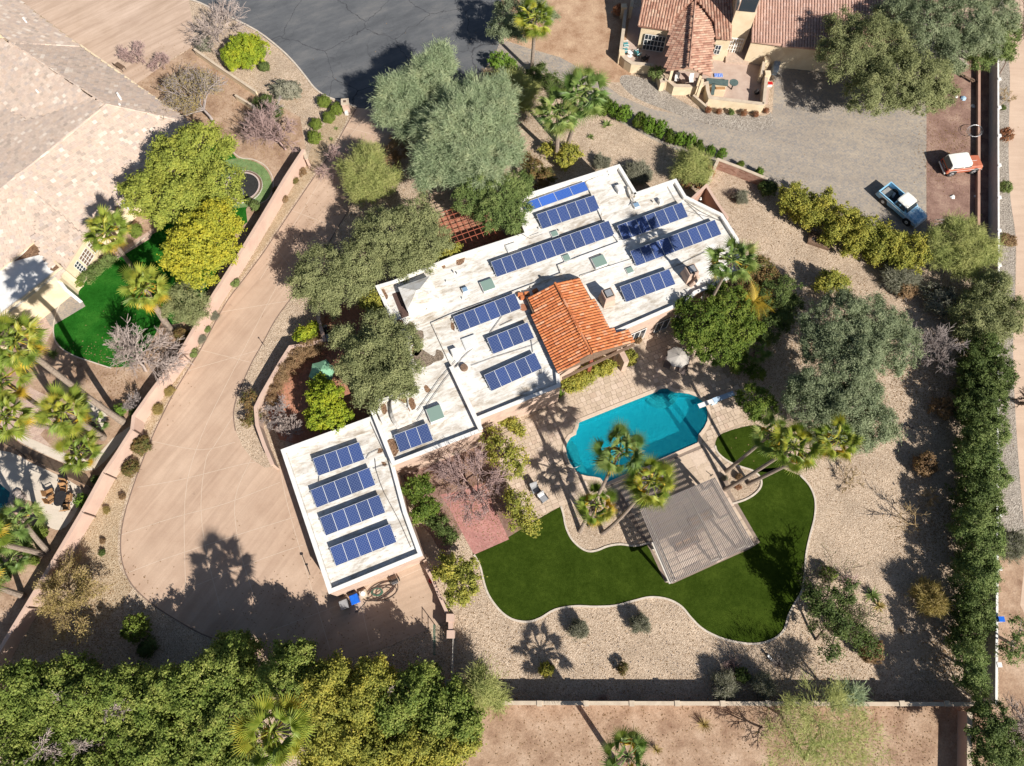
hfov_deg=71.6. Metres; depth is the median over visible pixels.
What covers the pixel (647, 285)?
solar array
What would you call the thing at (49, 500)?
patio chair
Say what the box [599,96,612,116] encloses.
hedge plant
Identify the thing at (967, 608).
hedge tree
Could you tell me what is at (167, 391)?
wall plant
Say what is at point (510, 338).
solar array
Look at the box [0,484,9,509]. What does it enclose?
neighbour pool water
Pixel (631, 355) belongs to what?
patio shrub
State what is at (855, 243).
hedge shrub
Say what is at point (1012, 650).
sparse tree
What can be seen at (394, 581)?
hose cart
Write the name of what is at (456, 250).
tree
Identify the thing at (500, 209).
mesquite tree
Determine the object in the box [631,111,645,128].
hedge plant
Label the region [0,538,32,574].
fan palm
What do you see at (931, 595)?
gold shrub
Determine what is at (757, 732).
dead tree
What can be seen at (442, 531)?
shrub
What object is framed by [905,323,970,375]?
bare tree
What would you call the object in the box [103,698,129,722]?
dead twigs
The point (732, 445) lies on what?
lawn patch
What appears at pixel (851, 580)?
red twigs
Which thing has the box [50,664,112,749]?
hedge tree
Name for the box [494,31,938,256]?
paver driveway
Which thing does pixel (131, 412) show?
wall shrub
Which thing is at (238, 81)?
front garden wall
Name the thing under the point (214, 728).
hedge tree
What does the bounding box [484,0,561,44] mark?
grey tree
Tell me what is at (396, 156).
shrub
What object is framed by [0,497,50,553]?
fan palm
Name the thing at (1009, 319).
hedge tree
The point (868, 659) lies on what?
dark shrub
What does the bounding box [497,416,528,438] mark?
shrub
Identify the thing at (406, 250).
olive tree
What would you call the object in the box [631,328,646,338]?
window
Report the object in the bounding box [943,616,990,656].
hedge tree
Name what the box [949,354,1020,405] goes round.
hedge tree
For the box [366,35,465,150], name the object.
palo verde tree
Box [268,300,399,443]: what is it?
courtyard floor
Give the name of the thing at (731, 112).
wall foot plant
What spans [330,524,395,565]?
solar array
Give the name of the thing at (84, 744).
dead twigs
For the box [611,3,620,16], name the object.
patio plant
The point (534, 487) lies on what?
patio chair
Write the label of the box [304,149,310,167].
wall stub
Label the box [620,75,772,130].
river rock strip
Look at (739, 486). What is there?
bed plant
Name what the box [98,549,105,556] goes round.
wall plant
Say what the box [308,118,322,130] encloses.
round shrub
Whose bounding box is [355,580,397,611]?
hose
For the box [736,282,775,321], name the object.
feather palm
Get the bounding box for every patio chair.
[40,487,53,496]
[41,494,54,504]
[57,478,68,488]
[57,482,69,491]
[60,503,71,511]
[65,493,74,502]
[529,481,539,493]
[537,490,548,502]
[634,49,641,58]
[641,54,649,61]
[674,72,679,81]
[688,73,693,82]
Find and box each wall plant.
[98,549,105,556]
[99,538,106,543]
[102,506,110,514]
[118,493,125,499]
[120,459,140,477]
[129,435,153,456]
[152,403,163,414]
[163,385,176,396]
[190,347,198,357]
[198,334,205,343]
[204,326,210,332]
[210,310,221,319]
[229,278,239,287]
[282,195,288,202]
[293,177,299,183]
[299,167,306,177]
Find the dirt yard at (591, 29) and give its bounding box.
[501,0,630,81]
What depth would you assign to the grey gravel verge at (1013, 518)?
70.06 m
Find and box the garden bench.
[112,62,125,70]
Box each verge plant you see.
[1000,126,1015,142]
[1000,179,1012,193]
[1000,232,1017,246]
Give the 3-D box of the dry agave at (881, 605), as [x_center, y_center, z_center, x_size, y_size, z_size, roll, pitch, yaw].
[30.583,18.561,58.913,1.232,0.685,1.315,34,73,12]
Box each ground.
[0,0,1023,765]
[0,48,305,643]
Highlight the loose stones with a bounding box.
[502,595,948,699]
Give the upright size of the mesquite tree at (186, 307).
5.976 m
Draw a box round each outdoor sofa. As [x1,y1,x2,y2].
[674,534,699,551]
[687,509,713,525]
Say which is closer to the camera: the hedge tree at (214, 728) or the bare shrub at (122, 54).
the hedge tree at (214, 728)
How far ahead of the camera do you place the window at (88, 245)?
69.44 m
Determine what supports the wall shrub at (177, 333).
on the neighbour garden ground at (63, 362)
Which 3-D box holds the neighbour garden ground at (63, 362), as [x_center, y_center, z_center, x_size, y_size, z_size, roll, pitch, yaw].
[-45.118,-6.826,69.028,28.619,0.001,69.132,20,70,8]
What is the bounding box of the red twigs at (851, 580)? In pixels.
[837,574,861,592]
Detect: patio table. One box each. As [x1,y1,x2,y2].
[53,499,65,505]
[55,491,66,501]
[684,523,702,536]
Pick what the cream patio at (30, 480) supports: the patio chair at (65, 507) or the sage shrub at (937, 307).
the patio chair at (65, 507)
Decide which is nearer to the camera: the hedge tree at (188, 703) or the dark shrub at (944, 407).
the hedge tree at (188, 703)
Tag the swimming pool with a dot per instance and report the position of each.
(667, 422)
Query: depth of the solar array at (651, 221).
68.05 m
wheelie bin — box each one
[339,598,349,610]
[349,592,360,604]
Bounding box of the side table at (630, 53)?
[627,50,632,57]
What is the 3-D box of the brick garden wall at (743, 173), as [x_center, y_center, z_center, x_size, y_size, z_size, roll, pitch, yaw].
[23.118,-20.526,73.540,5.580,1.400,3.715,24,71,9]
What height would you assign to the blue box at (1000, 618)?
0.230 m
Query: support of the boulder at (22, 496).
on the cream patio at (30, 480)
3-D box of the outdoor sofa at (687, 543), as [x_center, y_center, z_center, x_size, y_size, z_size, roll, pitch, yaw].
[14.992,13.636,60.737,2.200,0.780,0.800,-21,70,-8]
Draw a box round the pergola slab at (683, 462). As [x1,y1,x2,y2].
[605,445,759,583]
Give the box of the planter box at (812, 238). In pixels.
[806,231,830,250]
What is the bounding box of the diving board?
[697,391,734,407]
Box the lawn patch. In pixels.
[715,425,786,471]
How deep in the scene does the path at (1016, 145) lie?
73.81 m
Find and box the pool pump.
[359,589,368,598]
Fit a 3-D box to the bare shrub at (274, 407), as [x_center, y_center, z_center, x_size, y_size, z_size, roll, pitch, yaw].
[-21.367,2.667,64.186,3.019,2.279,3.337,42,75,15]
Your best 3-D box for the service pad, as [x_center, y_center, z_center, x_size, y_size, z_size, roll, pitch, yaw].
[-10.722,18.725,59.210,9.412,0.001,6.133,-17,70,-6]
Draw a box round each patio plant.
[72,493,87,507]
[90,475,98,483]
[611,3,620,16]
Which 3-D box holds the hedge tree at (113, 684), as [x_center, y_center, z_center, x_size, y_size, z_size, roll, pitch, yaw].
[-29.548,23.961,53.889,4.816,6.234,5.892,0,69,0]
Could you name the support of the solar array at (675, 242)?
on the house at (576, 311)
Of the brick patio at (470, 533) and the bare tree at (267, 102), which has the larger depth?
the bare tree at (267, 102)
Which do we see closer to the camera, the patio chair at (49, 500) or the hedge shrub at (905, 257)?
the patio chair at (49, 500)
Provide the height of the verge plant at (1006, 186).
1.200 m
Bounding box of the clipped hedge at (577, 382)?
[561,356,619,394]
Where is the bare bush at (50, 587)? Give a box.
[32,547,114,649]
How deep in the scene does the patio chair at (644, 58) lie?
79.91 m
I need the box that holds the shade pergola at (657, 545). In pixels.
[638,477,753,583]
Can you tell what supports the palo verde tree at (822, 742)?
on the dirt lot
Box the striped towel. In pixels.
[714,73,722,76]
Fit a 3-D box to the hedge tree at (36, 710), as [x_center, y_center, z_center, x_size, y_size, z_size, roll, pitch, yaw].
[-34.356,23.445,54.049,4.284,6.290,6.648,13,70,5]
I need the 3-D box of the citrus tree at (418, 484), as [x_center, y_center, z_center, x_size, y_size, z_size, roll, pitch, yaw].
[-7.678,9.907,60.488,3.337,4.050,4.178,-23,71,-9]
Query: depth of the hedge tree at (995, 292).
65.92 m
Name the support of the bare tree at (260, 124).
on the neighbour garden ground at (63, 362)
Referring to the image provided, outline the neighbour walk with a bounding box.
[23,228,153,344]
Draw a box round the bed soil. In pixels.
[403,431,520,552]
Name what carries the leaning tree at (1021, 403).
on the path at (1016, 145)
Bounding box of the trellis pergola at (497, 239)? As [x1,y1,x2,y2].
[434,203,499,254]
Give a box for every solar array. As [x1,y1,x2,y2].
[310,468,374,507]
[313,442,364,475]
[320,495,385,535]
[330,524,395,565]
[394,423,433,451]
[453,293,520,331]
[484,352,541,390]
[487,322,533,353]
[491,220,614,276]
[524,181,588,211]
[536,195,599,228]
[617,202,687,240]
[620,269,674,301]
[630,220,720,265]
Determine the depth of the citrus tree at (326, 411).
61.72 m
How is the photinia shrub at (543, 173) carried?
on the ground at (858, 522)
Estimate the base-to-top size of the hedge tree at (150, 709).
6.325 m
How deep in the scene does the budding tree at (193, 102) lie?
73.87 m
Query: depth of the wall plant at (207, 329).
68.03 m
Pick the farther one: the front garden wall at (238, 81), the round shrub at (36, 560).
the front garden wall at (238, 81)
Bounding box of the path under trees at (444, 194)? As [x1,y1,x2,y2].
[416,182,459,217]
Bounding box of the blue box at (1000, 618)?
[997,616,1004,621]
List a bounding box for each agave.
[48,348,59,358]
[602,120,612,127]
[865,585,881,605]
[872,600,885,613]
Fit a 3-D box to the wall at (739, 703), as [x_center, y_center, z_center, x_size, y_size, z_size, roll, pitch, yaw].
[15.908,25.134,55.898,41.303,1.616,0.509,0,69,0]
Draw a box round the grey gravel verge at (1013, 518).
[999,2,1023,533]
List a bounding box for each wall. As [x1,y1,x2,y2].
[0,149,306,667]
[193,48,258,96]
[234,94,256,110]
[254,307,329,469]
[425,567,448,613]
[446,614,455,637]
[503,700,973,705]
[691,183,728,219]
[707,158,767,187]
[957,710,972,765]
[975,54,980,226]
[983,56,1002,702]
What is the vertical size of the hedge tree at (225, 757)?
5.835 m
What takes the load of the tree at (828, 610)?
on the ground at (858, 522)
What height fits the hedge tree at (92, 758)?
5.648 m
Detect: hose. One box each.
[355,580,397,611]
[371,587,382,595]
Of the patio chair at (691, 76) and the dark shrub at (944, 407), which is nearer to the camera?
the dark shrub at (944, 407)
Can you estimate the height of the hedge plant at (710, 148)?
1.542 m
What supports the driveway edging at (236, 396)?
on the driveway at (204, 483)
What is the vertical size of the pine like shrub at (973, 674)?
4.861 m
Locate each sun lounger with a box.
[663,349,670,368]
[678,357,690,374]
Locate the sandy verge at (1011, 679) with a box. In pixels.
[999,555,1023,757]
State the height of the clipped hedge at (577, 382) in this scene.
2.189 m
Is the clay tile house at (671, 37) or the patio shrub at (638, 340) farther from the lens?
the clay tile house at (671, 37)
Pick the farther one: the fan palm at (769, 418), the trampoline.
the trampoline
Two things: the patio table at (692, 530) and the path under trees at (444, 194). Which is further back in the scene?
the path under trees at (444, 194)
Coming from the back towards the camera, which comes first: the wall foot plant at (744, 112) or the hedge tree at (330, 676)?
the wall foot plant at (744, 112)
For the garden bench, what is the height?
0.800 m
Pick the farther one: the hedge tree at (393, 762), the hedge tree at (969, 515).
the hedge tree at (969, 515)
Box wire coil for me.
[966,125,983,136]
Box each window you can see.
[74,260,85,271]
[78,248,93,266]
[87,241,97,253]
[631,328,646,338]
[642,34,665,51]
[653,317,670,332]
[713,45,721,54]
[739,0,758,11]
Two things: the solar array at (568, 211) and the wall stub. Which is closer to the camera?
the solar array at (568, 211)
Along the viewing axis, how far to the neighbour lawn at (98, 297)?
69.08 m
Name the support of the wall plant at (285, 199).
on the gravel strip at (107, 528)
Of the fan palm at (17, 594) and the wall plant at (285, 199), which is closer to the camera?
the fan palm at (17, 594)
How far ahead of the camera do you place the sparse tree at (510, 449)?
60.55 m
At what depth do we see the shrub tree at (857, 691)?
53.74 m
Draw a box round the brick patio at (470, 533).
[441,482,508,553]
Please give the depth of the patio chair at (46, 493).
62.18 m
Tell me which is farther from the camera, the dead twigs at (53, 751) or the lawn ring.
the lawn ring
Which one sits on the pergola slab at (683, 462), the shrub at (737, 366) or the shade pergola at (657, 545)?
the shade pergola at (657, 545)
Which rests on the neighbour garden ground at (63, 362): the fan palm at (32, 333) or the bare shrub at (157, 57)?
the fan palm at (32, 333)
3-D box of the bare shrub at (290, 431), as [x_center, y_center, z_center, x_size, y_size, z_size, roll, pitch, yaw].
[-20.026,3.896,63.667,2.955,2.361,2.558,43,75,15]
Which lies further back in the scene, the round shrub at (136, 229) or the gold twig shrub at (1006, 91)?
the gold twig shrub at (1006, 91)
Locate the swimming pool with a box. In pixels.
[566,389,706,481]
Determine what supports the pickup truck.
on the paver driveway at (853, 158)
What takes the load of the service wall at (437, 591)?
on the ground at (858, 522)
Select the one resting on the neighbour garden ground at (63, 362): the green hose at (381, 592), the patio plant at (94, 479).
the patio plant at (94, 479)
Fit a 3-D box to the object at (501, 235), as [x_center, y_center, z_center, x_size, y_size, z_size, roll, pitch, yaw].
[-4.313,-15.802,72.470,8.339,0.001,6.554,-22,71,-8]
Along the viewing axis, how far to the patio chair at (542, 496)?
62.01 m
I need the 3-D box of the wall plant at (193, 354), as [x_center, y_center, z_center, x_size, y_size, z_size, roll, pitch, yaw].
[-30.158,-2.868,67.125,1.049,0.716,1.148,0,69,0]
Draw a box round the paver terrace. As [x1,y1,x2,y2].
[0,387,54,449]
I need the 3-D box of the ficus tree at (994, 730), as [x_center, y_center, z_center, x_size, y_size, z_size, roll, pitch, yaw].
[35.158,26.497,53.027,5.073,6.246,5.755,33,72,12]
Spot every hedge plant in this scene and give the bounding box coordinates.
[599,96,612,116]
[607,101,619,117]
[615,104,633,122]
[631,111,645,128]
[641,113,657,134]
[653,118,668,137]
[663,128,676,143]
[674,131,686,146]
[683,131,697,148]
[693,139,705,153]
[705,144,715,157]
[716,147,728,158]
[736,160,744,166]
[754,166,764,174]
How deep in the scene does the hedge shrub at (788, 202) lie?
70.60 m
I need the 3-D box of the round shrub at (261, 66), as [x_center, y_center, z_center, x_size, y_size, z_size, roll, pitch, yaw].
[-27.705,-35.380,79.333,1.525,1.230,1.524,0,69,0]
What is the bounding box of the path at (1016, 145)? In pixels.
[1005,0,1023,611]
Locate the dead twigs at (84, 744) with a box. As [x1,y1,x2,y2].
[68,728,106,760]
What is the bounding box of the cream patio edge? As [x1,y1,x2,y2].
[14,426,130,470]
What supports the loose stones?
on the ground at (858, 522)
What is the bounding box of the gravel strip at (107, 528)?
[12,113,347,659]
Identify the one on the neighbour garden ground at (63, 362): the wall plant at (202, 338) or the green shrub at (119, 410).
the green shrub at (119, 410)
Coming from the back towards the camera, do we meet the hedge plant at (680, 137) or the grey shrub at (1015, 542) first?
the hedge plant at (680, 137)
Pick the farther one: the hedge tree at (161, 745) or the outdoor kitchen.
the outdoor kitchen
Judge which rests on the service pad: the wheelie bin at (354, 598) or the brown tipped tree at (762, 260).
the wheelie bin at (354, 598)
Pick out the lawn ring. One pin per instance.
(259, 170)
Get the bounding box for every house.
[0,0,199,348]
[281,164,750,596]
[617,0,937,112]
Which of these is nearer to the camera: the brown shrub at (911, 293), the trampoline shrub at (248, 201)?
the brown shrub at (911, 293)
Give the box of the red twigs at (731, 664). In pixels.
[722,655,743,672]
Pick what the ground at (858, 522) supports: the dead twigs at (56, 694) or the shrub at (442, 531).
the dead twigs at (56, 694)
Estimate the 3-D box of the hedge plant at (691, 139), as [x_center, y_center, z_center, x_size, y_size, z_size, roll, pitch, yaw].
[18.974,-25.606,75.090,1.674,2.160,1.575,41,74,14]
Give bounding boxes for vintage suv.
[939,152,982,176]
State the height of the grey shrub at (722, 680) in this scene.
2.285 m
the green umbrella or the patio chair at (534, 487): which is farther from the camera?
the green umbrella
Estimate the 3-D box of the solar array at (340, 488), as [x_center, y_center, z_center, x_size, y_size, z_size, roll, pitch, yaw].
[-14.141,8.778,59.548,5.386,0.522,1.546,-21,70,-8]
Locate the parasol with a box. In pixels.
[666,346,689,367]
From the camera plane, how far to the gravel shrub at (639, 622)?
57.70 m
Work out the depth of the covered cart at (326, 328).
67.50 m
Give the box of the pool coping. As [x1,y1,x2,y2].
[562,385,710,485]
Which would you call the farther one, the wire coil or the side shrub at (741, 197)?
the wire coil
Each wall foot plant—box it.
[705,106,711,113]
[716,107,722,114]
[728,108,734,115]
[741,109,747,116]
[753,111,758,117]
[763,107,769,113]
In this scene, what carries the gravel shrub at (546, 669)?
on the ground at (858, 522)
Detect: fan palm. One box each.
[0,309,126,424]
[0,348,61,420]
[0,389,86,441]
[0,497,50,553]
[0,515,33,557]
[0,518,45,556]
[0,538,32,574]
[0,562,26,598]
[31,380,106,441]
[48,428,102,477]
[81,203,134,271]
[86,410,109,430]
[117,262,174,335]
[226,690,318,765]
[513,0,554,73]
[531,79,579,160]
[558,62,611,147]
[573,478,619,528]
[578,418,648,533]
[597,724,649,765]
[600,451,678,534]
[701,234,760,316]
[723,418,829,491]
[724,410,793,472]
[742,336,774,364]
[746,411,865,485]
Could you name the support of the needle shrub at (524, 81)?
on the ground at (858, 522)
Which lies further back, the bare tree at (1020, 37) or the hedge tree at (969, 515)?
the bare tree at (1020, 37)
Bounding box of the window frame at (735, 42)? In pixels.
[728,37,744,52]
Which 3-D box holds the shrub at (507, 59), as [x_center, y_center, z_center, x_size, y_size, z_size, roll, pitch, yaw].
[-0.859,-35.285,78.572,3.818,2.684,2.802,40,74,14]
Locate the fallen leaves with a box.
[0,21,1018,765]
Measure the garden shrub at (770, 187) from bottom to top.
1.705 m
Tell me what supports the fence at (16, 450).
on the neighbour garden ground at (63, 362)
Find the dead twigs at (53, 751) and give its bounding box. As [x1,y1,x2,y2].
[23,727,64,764]
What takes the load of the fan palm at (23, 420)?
on the neighbour garden ground at (63, 362)
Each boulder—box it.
[8,496,18,503]
[12,489,21,497]
[18,493,26,500]
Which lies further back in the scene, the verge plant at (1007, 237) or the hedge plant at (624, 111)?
the hedge plant at (624, 111)
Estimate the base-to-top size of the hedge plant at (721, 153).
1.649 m
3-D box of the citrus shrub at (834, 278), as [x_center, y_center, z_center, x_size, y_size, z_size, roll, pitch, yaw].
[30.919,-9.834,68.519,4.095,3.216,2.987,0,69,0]
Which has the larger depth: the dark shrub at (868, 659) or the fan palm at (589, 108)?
the fan palm at (589, 108)
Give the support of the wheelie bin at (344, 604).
on the service pad
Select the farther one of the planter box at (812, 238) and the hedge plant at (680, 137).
the hedge plant at (680, 137)
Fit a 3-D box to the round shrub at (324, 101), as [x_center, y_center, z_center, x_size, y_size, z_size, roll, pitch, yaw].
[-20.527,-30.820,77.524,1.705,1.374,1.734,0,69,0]
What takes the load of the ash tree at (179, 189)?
on the neighbour garden ground at (63, 362)
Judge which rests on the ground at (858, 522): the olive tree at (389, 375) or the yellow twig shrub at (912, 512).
the yellow twig shrub at (912, 512)
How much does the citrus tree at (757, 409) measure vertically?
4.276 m
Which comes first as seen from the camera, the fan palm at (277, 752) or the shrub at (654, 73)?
the fan palm at (277, 752)
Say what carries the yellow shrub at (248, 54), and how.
on the ground at (858, 522)
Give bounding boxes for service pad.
[320,562,445,657]
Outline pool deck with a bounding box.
[495,317,743,522]
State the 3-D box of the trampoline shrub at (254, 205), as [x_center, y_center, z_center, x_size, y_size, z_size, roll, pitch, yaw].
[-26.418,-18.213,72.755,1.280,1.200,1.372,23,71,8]
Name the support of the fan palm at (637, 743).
on the dirt lot
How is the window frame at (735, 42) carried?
in the clay tile house at (671, 37)
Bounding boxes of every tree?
[0,654,51,734]
[0,718,98,765]
[0,739,119,765]
[14,645,102,738]
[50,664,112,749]
[83,658,152,742]
[101,713,199,765]
[102,316,192,387]
[113,119,247,231]
[114,733,264,765]
[121,659,189,739]
[146,58,230,120]
[154,278,212,331]
[155,192,247,291]
[155,643,226,734]
[183,681,273,764]
[185,0,248,54]
[196,628,267,704]
[235,97,300,151]
[244,95,284,134]
[248,634,318,708]
[284,237,389,320]
[292,709,401,765]
[293,748,459,765]
[295,648,358,737]
[302,371,355,434]
[326,305,426,415]
[331,133,406,209]
[332,652,398,729]
[339,188,455,283]
[358,283,385,322]
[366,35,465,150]
[370,656,445,738]
[394,718,486,765]
[400,472,442,526]
[401,63,531,194]
[415,671,487,748]
[424,442,514,527]
[430,549,487,610]
[432,237,461,262]
[450,169,536,235]
[474,423,530,481]
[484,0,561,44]
[502,484,542,537]
[669,280,768,367]
[732,381,781,425]
[735,253,781,294]
[737,720,772,749]
[748,272,806,345]
[755,670,906,765]
[776,355,907,457]
[795,283,926,386]
[795,543,888,644]
[796,574,887,664]
[813,4,963,121]
[820,674,872,715]
[868,0,1023,75]
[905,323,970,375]
[914,209,1010,284]
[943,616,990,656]
[944,296,1006,347]
[944,469,1009,519]
[945,501,1007,548]
[945,557,1004,601]
[947,588,1001,633]
[948,405,1014,463]
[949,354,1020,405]
[949,531,1008,576]
[952,330,1015,384]
[952,382,1009,427]
[952,437,1015,491]
[954,268,1022,317]
[961,18,1023,72]
[963,691,1023,765]
[983,289,1023,346]
[991,612,1023,666]
[991,691,1023,750]
[999,0,1023,74]
[1009,386,1023,409]
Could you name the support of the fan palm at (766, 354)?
on the ground at (858, 522)
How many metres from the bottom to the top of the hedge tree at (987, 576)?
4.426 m
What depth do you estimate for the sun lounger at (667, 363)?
66.73 m
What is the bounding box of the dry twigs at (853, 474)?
[835,463,863,492]
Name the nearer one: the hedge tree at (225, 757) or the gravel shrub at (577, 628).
the hedge tree at (225, 757)
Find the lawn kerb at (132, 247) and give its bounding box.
[53,153,273,368]
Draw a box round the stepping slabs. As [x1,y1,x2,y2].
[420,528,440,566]
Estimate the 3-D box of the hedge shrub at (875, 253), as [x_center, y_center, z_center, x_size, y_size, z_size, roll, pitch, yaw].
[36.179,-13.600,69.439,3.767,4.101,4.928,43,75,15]
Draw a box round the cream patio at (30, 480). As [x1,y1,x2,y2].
[0,450,82,529]
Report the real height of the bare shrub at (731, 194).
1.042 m
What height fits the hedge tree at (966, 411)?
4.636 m
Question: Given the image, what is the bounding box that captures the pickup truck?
[875,182,927,228]
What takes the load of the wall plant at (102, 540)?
on the gravel strip at (107, 528)
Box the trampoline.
[224,170,262,202]
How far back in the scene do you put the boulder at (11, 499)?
62.14 m
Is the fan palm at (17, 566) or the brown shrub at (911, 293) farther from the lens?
the brown shrub at (911, 293)
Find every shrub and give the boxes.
[0,568,12,584]
[27,523,49,541]
[28,555,40,565]
[74,275,84,287]
[111,403,127,415]
[115,40,146,64]
[119,612,152,644]
[121,389,143,410]
[128,223,143,238]
[128,407,137,417]
[136,634,160,659]
[147,51,170,70]
[172,327,188,343]
[193,34,213,51]
[219,31,271,71]
[237,388,262,428]
[244,198,251,204]
[248,199,259,212]
[249,92,284,119]
[257,61,269,71]
[259,394,290,431]
[268,78,302,100]
[271,414,303,446]
[292,320,322,342]
[307,128,322,144]
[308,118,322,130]
[315,143,348,181]
[316,94,331,107]
[322,111,335,123]
[329,102,342,115]
[383,134,418,167]
[423,513,459,545]
[458,652,514,721]
[487,49,517,69]
[489,62,543,118]
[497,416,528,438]
[517,150,557,190]
[523,60,570,91]
[537,137,586,171]
[538,660,554,678]
[566,618,591,641]
[592,150,612,171]
[616,661,628,675]
[618,348,638,368]
[622,158,654,186]
[627,607,651,634]
[634,336,641,343]
[646,64,664,80]
[667,143,719,189]
[680,164,715,189]
[708,668,745,700]
[726,351,767,380]
[727,189,739,202]
[732,188,749,204]
[733,666,751,683]
[747,669,778,699]
[757,179,779,197]
[768,654,787,672]
[776,180,814,223]
[796,186,837,231]
[810,267,852,294]
[816,201,861,248]
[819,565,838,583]
[837,211,885,258]
[858,638,884,664]
[860,218,909,268]
[879,259,925,295]
[880,230,937,274]
[884,502,930,533]
[893,281,918,303]
[905,572,953,623]
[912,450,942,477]
[920,281,959,322]
[921,487,941,510]
[925,395,957,420]
[948,637,994,700]
[997,746,1023,765]
[1000,87,1016,103]
[1000,527,1023,565]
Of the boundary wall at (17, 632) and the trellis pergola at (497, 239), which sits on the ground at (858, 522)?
the boundary wall at (17, 632)
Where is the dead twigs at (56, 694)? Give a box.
[52,688,87,717]
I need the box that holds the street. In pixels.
[196,0,500,108]
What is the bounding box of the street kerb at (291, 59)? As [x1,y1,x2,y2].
[191,0,356,107]
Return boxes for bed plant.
[735,473,742,479]
[735,484,741,489]
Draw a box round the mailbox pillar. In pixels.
[341,98,350,114]
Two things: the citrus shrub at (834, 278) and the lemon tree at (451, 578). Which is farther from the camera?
the citrus shrub at (834, 278)
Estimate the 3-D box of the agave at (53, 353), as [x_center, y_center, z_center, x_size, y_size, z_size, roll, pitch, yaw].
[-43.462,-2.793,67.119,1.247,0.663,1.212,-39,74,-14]
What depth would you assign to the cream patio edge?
64.10 m
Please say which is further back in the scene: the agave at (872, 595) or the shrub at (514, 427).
the shrub at (514, 427)
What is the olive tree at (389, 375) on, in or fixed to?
on the courtyard floor at (352, 314)
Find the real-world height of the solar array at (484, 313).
0.522 m
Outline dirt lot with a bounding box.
[416,704,998,765]
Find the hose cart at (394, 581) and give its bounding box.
[389,575,399,584]
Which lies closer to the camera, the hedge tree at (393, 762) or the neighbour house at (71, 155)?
the hedge tree at (393, 762)
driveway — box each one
[21,0,193,83]
[121,108,437,667]
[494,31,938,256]
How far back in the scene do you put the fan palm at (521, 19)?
72.80 m
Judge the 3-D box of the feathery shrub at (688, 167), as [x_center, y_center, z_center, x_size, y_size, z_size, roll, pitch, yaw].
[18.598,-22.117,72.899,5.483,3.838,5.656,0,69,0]
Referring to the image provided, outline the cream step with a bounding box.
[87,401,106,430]
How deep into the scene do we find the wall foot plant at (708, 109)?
77.23 m
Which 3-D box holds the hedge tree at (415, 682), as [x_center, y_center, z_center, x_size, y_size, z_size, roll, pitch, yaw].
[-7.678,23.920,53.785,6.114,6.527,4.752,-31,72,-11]
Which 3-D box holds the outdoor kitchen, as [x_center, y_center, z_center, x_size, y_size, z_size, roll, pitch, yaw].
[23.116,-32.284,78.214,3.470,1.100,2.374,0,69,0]
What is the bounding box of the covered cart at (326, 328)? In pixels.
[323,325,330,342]
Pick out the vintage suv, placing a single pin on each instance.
(952, 164)
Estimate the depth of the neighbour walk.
71.40 m
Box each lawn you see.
[54,140,246,366]
[475,468,813,642]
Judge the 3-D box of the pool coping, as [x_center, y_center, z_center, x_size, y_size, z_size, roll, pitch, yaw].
[11.473,4.525,64.711,14.438,0.170,6.682,-22,71,-8]
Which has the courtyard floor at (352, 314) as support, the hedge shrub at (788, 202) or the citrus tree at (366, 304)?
the citrus tree at (366, 304)
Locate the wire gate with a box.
[433,624,435,654]
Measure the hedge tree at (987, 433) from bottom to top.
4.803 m
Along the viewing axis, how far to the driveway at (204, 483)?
62.34 m
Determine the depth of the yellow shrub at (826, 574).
59.41 m
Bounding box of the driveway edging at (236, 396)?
[120,108,395,658]
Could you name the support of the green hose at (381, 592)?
on the service pad
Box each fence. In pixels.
[2,442,92,487]
[451,638,453,678]
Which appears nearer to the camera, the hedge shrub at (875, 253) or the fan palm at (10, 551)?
the fan palm at (10, 551)
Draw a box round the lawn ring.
[215,158,271,207]
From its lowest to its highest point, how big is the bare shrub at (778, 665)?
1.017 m
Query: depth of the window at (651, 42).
79.82 m
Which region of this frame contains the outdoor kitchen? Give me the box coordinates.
[706,78,737,96]
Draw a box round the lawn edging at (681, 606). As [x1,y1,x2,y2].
[473,446,816,644]
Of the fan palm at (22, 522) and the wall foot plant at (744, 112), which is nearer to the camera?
the fan palm at (22, 522)
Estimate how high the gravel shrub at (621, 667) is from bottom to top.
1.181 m
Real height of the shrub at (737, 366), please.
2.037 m
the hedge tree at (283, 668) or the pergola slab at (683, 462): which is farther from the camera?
the pergola slab at (683, 462)
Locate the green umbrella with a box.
[309,360,334,379]
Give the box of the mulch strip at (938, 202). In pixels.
[927,57,988,257]
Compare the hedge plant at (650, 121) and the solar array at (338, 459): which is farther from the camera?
the hedge plant at (650, 121)
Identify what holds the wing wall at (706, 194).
on the ground at (858, 522)
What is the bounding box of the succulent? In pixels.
[721,475,727,480]
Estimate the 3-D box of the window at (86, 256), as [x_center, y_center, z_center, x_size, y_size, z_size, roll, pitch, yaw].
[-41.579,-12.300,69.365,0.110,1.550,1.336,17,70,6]
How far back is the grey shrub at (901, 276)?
68.88 m
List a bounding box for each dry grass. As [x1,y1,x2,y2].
[650,744,663,755]
[697,717,711,733]

